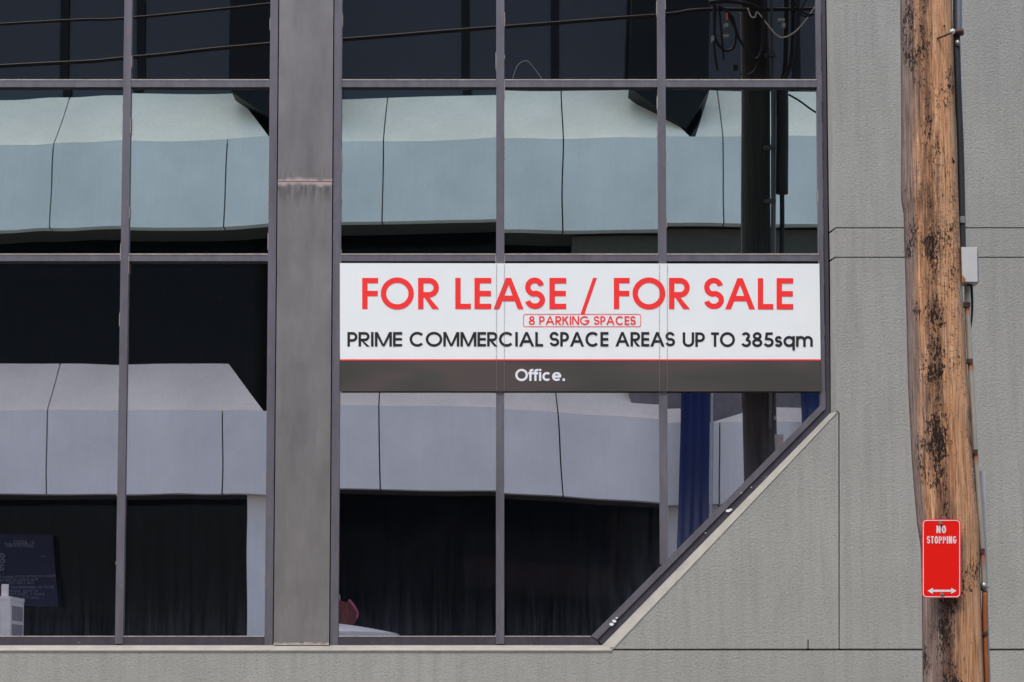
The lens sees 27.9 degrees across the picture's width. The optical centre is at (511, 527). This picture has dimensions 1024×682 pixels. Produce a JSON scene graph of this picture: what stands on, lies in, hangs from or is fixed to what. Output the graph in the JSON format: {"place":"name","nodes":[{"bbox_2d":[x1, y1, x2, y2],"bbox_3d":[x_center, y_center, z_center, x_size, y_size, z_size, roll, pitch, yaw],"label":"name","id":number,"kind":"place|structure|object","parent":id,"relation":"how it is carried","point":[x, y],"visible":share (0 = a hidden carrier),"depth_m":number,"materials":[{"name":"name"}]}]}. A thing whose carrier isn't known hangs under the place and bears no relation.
{"place":"outdoors","nodes":[
{"label":"outdoors","id":0,"kind":"place"},
{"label":"pavement","id":1,"kind":"structure","parent":0,"visible":0},
{"bbox_2d":[0,0,1023,681],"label":"office building","id":2,"kind":"structure","parent":1,"relation":"on","point":[210,470],"depth_m":16.27,"materials":[{"name":"grey paint"}]},
{"bbox_2d":[0,0,278,644],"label":"window","id":3,"kind":"structure","parent":2,"relation":"in","point":[139,138],"depth_m":16.32,"materials":[{"name":"glass"}]},
{"bbox_2d":[330,0,829,644],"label":"window","id":4,"kind":"structure","parent":2,"relation":"in","point":[466,131],"depth_m":16.37,"materials":[{"name":"glass"}]},
{"bbox_2d":[340,263,820,390],"bbox_3d":[0.537,-1.578,16.276,3.794,1.021,0.010,0,-4,0],"label":"lease sign","id":5,"kind":"object","parent":2,"relation":"attached to","point":[555,327],"visible":1,"depth_m":16.27,"materials":[{"name":"white plastic"}]},
{"bbox_2d":[597,599,637,643],"bbox_3d":[-0.103,-0.619,16.596,2.588,3.105,0.060,0,-4,0],"label":"window frame","id":6,"kind":"structure","parent":2,"relation":"hanging from","point":[616,620],"depth_m":16.50,"materials":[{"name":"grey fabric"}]},
{"bbox_2d":[900,0,983,681],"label":"utility pole","id":7,"kind":"object","parent":1,"relation":"on","point":[942,466],"visible":0.97,"depth_m":11.90,"materials":[{"name":"wood"}]},
{"bbox_2d":[922,519,960,597],"bbox_3d":[2.439,0.179,11.731,0.226,0.447,0.039,0,-4,0],"label":"no stopping sign","id":8,"kind":"object","parent":7,"relation":"attached to","point":[941,558],"visible":1,"depth_m":11.72,"materials":[{"name":"metal"}]},
{"bbox_2d":[953,0,965,247],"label":"conduit","id":9,"kind":"object","parent":7,"relation":"attached to","point":[957,19],"visible":0.99,"depth_m":12.07,"materials":[{"name":"metal"}]},
{"bbox_2d":[961,247,978,286],"bbox_3d":[2.653,-1.510,12.013,0.100,0.217,0.136,0,-4,0],"label":"junction box","id":10,"kind":"object","parent":7,"relation":"attached to","point":[969,268],"visible":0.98,"depth_m":11.95,"materials":[{"name":"grey paint"}]},
{"bbox_2d":[970,285,973,326],"bbox_3d":[2.673,-1.270,12.030,0.036,0.302,0.017,2,-5,-22],"label":"cable","id":11,"kind":"object","parent":10,"relation":"hanging from","point":[972,300],"visible":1,"depth_m":12.03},
{"bbox_2d":[963,284,988,590],"bbox_3d":[2.676,-0.527,11.946,0.138,1.794,0.044,0,-4,0],"label":"conduit","id":12,"kind":"object","parent":7,"relation":"attached to","point":[969,360],"visible":1,"depth_m":11.94,"materials":[{"name":"metal"}]},
{"bbox_2d":[982,591,988,681],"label":"conduit","id":13,"kind":"object","parent":7,"relation":"attached to","point":[985,636],"visible":1,"depth_m":11.85,"materials":[{"name":"metal"}]},
{"bbox_2d":[980,471,990,681],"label":"cable cover","id":14,"kind":"object","parent":7,"relation":"attached to","point":[982,483],"visible":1,"depth_m":11.96,"materials":[{"name":"grey metal"}]}
]}

